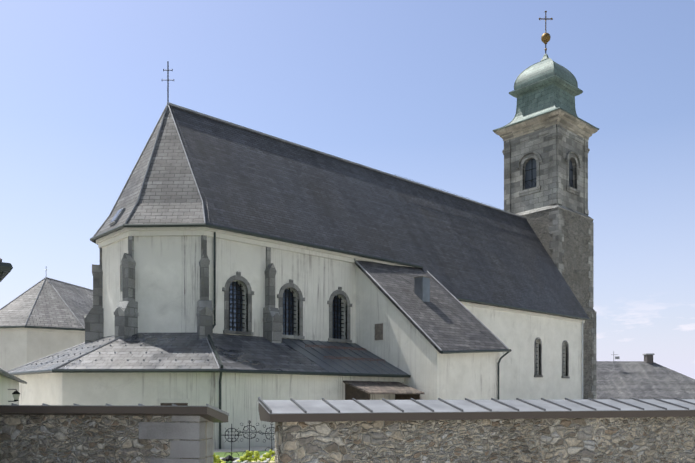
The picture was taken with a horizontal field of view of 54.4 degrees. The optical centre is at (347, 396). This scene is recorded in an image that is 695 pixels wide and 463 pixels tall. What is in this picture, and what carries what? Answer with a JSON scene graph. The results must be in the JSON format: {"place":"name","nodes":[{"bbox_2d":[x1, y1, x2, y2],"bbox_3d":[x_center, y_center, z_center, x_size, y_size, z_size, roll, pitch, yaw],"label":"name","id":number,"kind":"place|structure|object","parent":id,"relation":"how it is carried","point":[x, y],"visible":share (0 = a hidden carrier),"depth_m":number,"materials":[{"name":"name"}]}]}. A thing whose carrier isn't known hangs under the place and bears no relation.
{"place":"outdoors","nodes":[
{"label":"outdoors","id":0,"kind":"place"},
{"bbox_2d":[0,262,12,281],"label":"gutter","id":1,"kind":"object","parent":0,"point":[6,269],"visible":1,"depth_m":9.64,"materials":[{"name":"metal"}]},
{"bbox_2d":[0,375,18,404],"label":"house walls","id":2,"kind":"structure","parent":0,"point":[6,394],"depth_m":17.92,"materials":[{"name":"white paint"}]},
{"bbox_2d":[0,369,26,383],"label":"roof eave","id":3,"kind":"object","parent":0,"point":[2,372],"visible":1,"depth_m":15.50,"materials":[{"name":"grey metal"}]},
{"bbox_2d":[214,446,274,451],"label":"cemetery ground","id":4,"kind":"structure","parent":0,"point":[261,448],"depth_m":24.30,"materials":[{"name":"grey gravel"}]},
{"bbox_2d":[0,269,92,370],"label":"chapel","id":5,"kind":"structure","parent":4,"relation":"on","point":[43,318],"depth_m":42.62,"materials":[{"name":"paint"}]},
{"bbox_2d":[0,415,213,462],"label":"cemetery wall","id":6,"kind":"structure","parent":4,"relation":"on","point":[94,439],"depth_m":10.56,"materials":[{"name":"stone"}]},
{"bbox_2d":[0,403,228,422],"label":"wall coping","id":7,"kind":"object","parent":6,"relation":"on","point":[211,413],"visible":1,"depth_m":10.39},
{"bbox_2d":[84,235,281,343],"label":"buttresses","id":8,"kind":"structure","parent":4,"relation":"on","point":[126,317],"depth_m":27.86,"materials":[{"name":"stone"}]},
{"bbox_2d":[14,372,403,448],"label":"ambulatory walls","id":9,"kind":"structure","parent":4,"relation":"on","point":[241,393],"depth_m":24.95,"materials":[{"name":"white paint"}]},
{"bbox_2d":[156,399,191,405],"bbox_3d":[-6.293,0.227,24.569,0.100,0.280,1.300,0,0,-88],"label":"window","id":10,"kind":"structure","parent":9,"relation":"in","point":[170,402],"depth_m":24.52,"materials":[{"name":"white paint"}]},
{"bbox_2d":[8,333,407,374],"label":"lower roof","id":11,"kind":"structure","parent":9,"relation":"on","point":[169,355],"depth_m":26.93,"materials":[{"name":"grey tile"}]},
{"bbox_2d":[6,337,219,371],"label":"roof hip caps","id":12,"kind":"object","parent":11,"relation":"on","point":[93,350],"visible":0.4,"depth_m":26.63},
{"bbox_2d":[26,338,312,365],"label":"snow guards","id":13,"kind":"object","parent":11,"relation":"on","point":[162,352],"visible":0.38,"depth_m":26.98,"materials":[{"name":"metal"}]},
{"bbox_2d":[10,369,410,377],"bbox_3d":[-7.389,-0.913,31.459,14.458,0.121,14.740,0,0,-43],"label":"gutter","id":14,"kind":"object","parent":11,"relation":"attached to","point":[186,370],"visible":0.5,"depth_m":24.54,"materials":[{"name":"grey metal"}]},
{"bbox_2d":[282,338,406,373],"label":"roof seams","id":15,"kind":"object","parent":11,"relation":"on","point":[343,356],"visible":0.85,"depth_m":30.49,"materials":[{"name":"grey metal"}]},
{"bbox_2d":[305,344,384,362],"bbox_3d":[-0.060,-1.929,30.920,3.780,0.752,1.274,0,0,-43],"label":"snow rail","id":16,"kind":"object","parent":11,"relation":"on","point":[355,359],"visible":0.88,"depth_m":30.89,"materials":[{"name":"grey metal"}]},
{"bbox_2d":[208,232,222,448],"bbox_3d":[-5.163,-2.508,26.149,0.398,8.890,3.971,0,0,-15],"label":"downspout","id":17,"kind":"object","parent":4,"relation":"on","point":[217,356],"visible":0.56,"depth_m":26.62,"materials":[{"name":"grey metal"}]},
{"bbox_2d":[214,451,269,457],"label":"cemetery lawn","id":18,"kind":"structure","parent":4,"relation":"on","point":[234,455],"depth_m":22.56,"materials":[{"name":"green plant"}]},
{"bbox_2d":[213,420,274,462],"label":"graves","id":19,"kind":"object","parent":18,"relation":"on","point":[248,457],"visible":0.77,"depth_m":18.97,"materials":[{"name":"black metal"}]},
{"bbox_2d":[343,381,423,399],"bbox_3d":[1.601,0.627,29.222,3.400,2.580,1.600,0,0,-43],"label":"entrance canopy","id":20,"kind":"object","parent":4,"relation":"on","point":[360,390],"visible":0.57,"depth_m":28.77,"materials":[{"name":"wood"}]},
{"bbox_2d":[355,264,499,399],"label":"annex walls","id":21,"kind":"structure","parent":4,"relation":"on","point":[406,346],"depth_m":31.54,"materials":[{"name":"white paint"}]},
{"bbox_2d":[374,322,383,341],"bbox_3d":[1.544,-3.083,32.421,0.165,0.900,0.660,0,0,-43],"label":"window","id":22,"kind":"structure","parent":21,"relation":"attached to","point":[379,331],"depth_m":32.36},
{"bbox_2d":[355,260,506,352],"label":"annex roof","id":23,"kind":"structure","parent":21,"relation":"on","point":[442,327],"depth_m":32.72,"materials":[{"name":"grey tile"}]},
{"bbox_2d":[413,276,430,301],"bbox_3d":[3.686,-5.182,33.377,0.620,1.400,0.620,0,0,-43],"label":"chimney","id":24,"kind":"object","parent":23,"relation":"on","point":[422,288],"visible":0.82,"depth_m":33.19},
{"bbox_2d":[354,259,508,350],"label":"roof edge trim","id":25,"kind":"structure","parent":23,"relation":"attached to","point":[414,322],"depth_m":32.72,"materials":[{"name":"grey metal"}]},
{"bbox_2d":[441,349,511,399],"bbox_3d":[5.916,-0.176,31.226,5.203,4.222,0.434,0,0,-43],"label":"gutter and downspout","id":26,"kind":"object","parent":23,"relation":"attached to","point":[507,351],"visible":0.81,"depth_m":31.49,"materials":[{"name":"grey metal"}]},
{"bbox_2d":[275,417,694,462],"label":"cemetery wall","id":27,"kind":"structure","parent":4,"relation":"on","point":[621,440],"depth_m":10.91,"materials":[{"name":"grey stone"}]},
{"bbox_2d":[257,397,694,421],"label":"wall coping","id":28,"kind":"object","parent":27,"relation":"on","point":[322,410],"visible":1,"depth_m":10.83,"materials":[{"name":"grey metal"}]},
{"bbox_2d":[464,304,582,399],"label":"nave walls","id":29,"kind":"structure","parent":4,"relation":"on","point":[517,334],"depth_m":42.97,"materials":[{"name":"paint"}]},
{"bbox_2d":[95,105,588,317],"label":"roof","id":30,"kind":"structure","parent":29,"relation":"on","point":[253,182],"depth_m":34.78,"materials":[{"name":"tile"}]},
{"bbox_2d":[109,208,124,224],"bbox_3d":[-9.918,-7.737,29.126,0.523,0.743,0.560,0,0,-43],"label":"skylight","id":31,"kind":"object","parent":30,"relation":"on","point":[116,217],"visible":0.89,"depth_m":28.98,"materials":[{"name":"metal"}]},
{"bbox_2d":[163,61,173,101],"bbox_3d":[-8.168,-14.208,30.741,0.568,2.050,0.056,0,0,-2],"label":"cross","id":32,"kind":"object","parent":30,"relation":"on","point":[168,70],"visible":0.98,"depth_m":30.74,"materials":[{"name":"black metal"}]},
{"bbox_2d":[93,102,526,236],"bbox_3d":[1.587,-10.206,39.740,32.152,6.348,8.008,0,0,-43],"label":"ridge cap","id":33,"kind":"object","parent":30,"relation":"on","point":[193,111],"visible":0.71,"depth_m":31.63,"materials":[{"name":"grey metal"}]},
{"bbox_2d":[96,227,584,322],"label":"eave cornice","id":34,"kind":"structure","parent":30,"relation":"attached to","point":[114,237],"depth_m":29.52,"materials":[{"name":"paint"}]},
{"bbox_2d":[90,223,591,319],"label":"roof gutters","id":35,"kind":"object","parent":30,"relation":"attached to","point":[95,238],"visible":0.65,"depth_m":30.34,"materials":[{"name":"grey metal"}]},
{"bbox_2d":[171,106,521,353],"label":"lightning wires","id":36,"kind":"object","parent":30,"relation":"attached to","point":[382,264],"visible":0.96,"depth_m":34.18,"materials":[{"name":"grey metal"}]},
{"bbox_2d":[222,272,569,377],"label":"window surrounds","id":37,"kind":"object","parent":29,"relation":"attached to","point":[250,293],"visible":0.42,"depth_m":31.05,"materials":[{"name":"stone"}]},
{"bbox_2d":[229,281,564,372],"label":"window glazing","id":38,"kind":"structure","parent":29,"relation":"attached to","point":[235,306],"depth_m":31.11,"materials":[{"name":"black glass"}]},
{"bbox_2d":[510,133,595,398],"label":"tower shaft","id":39,"kind":"object","parent":4,"relation":"on","point":[535,209],"visible":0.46,"depth_m":50.82,"materials":[{"name":"grey stone"}]},
{"bbox_2d":[502,124,589,214],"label":"corner pilasters","id":40,"kind":"object","parent":39,"relation":"attached to","point":[556,132],"visible":0.56,"depth_m":50.38,"materials":[{"name":"grey stone"}]},
{"bbox_2d":[494,109,597,140],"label":"tower cornice","id":41,"kind":"structure","parent":39,"relation":"attached to","point":[568,121],"depth_m":50.62,"materials":[{"name":"beige stone"}]},
{"bbox_2d":[493,54,598,131],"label":"tower roof","id":42,"kind":"structure","parent":41,"relation":"on","point":[533,90],"depth_m":51.28,"materials":[{"name":"green metal"}]},
{"bbox_2d":[494,58,577,129],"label":"dome ribs","id":43,"kind":"object","parent":42,"relation":"attached to","point":[553,89],"visible":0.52,"depth_m":52.39,"materials":[{"name":"green metal"}]},
{"bbox_2d":[541,30,550,53],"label":"ball","id":44,"kind":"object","parent":42,"relation":"on","point":[545,37],"depth_m":52.31,"materials":[{"name":"gold metal"}]},
{"bbox_2d":[539,10,552,29],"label":"cross","id":45,"kind":"object","parent":44,"relation":"on","point":[545,18],"visible":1,"depth_m":52.47,"materials":[{"name":"grey metal"}]},
{"bbox_2d":[516,151,581,195],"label":"window surrounds","id":46,"kind":"object","parent":39,"relation":"attached to","point":[537,188],"visible":0.42,"depth_m":50.91,"materials":[{"name":"grey stone"}]},
{"bbox_2d":[525,159,572,188],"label":"tower windows","id":47,"kind":"structure","parent":39,"relation":"in","point":[530,174],"depth_m":51.27,"materials":[{"name":"black glass"}]},
{"bbox_2d":[549,210,595,398],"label":"corner quoins","id":48,"kind":"object","parent":39,"relation":"attached to","point":[558,235],"visible":0.12,"depth_m":51.82,"materials":[{"name":"grey stone"}]},
{"bbox_2d":[582,322,582,398],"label":"nave downpipe","id":49,"kind":"structure","parent":4,"relation":"on","point":[582,360],"depth_m":46.76,"materials":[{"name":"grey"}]},
{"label":"house walls","id":50,"kind":"object","parent":4,"relation":"in","visible":0},
{"bbox_2d":[596,361,694,398],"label":"house roof","id":51,"kind":"structure","parent":50,"relation":"on","point":[633,379],"depth_m":72.42,"materials":[{"name":"grey tile"}]},
{"bbox_2d":[611,351,654,368],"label":"house chimney","id":52,"kind":"object","parent":51,"relation":"on","point":[648,357],"visible":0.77,"depth_m":75.72,"materials":[{"name":"grey metal"}]},
{"bbox_2d":[0,0,694,378],"label":"sky","id":53,"kind":"structure","parent":0,"point":[416,90],"materials":[{"name":"blue"}]},
{"label":"ground","id":54,"kind":"structure","parent":0,"visible":0},
{"bbox_2d":[102,236,354,342],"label":"choir walls","id":55,"kind":"structure","parent":54,"relation":"on","point":[167,283],"depth_m":28.84,"materials":[{"name":"paint"}]},
{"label":"house","id":56,"kind":"object","parent":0,"visible":0},
{"bbox_2d":[8,389,19,401],"bbox_3d":[-8.949,-0.022,18.148,0.315,0.342,0.220,0,0,-23],"label":"wall lantern","id":57,"kind":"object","parent":56,"relation":"attached to","point":[16,394],"depth_m":18.11,"materials":[{"name":"black metal"}]}
]}

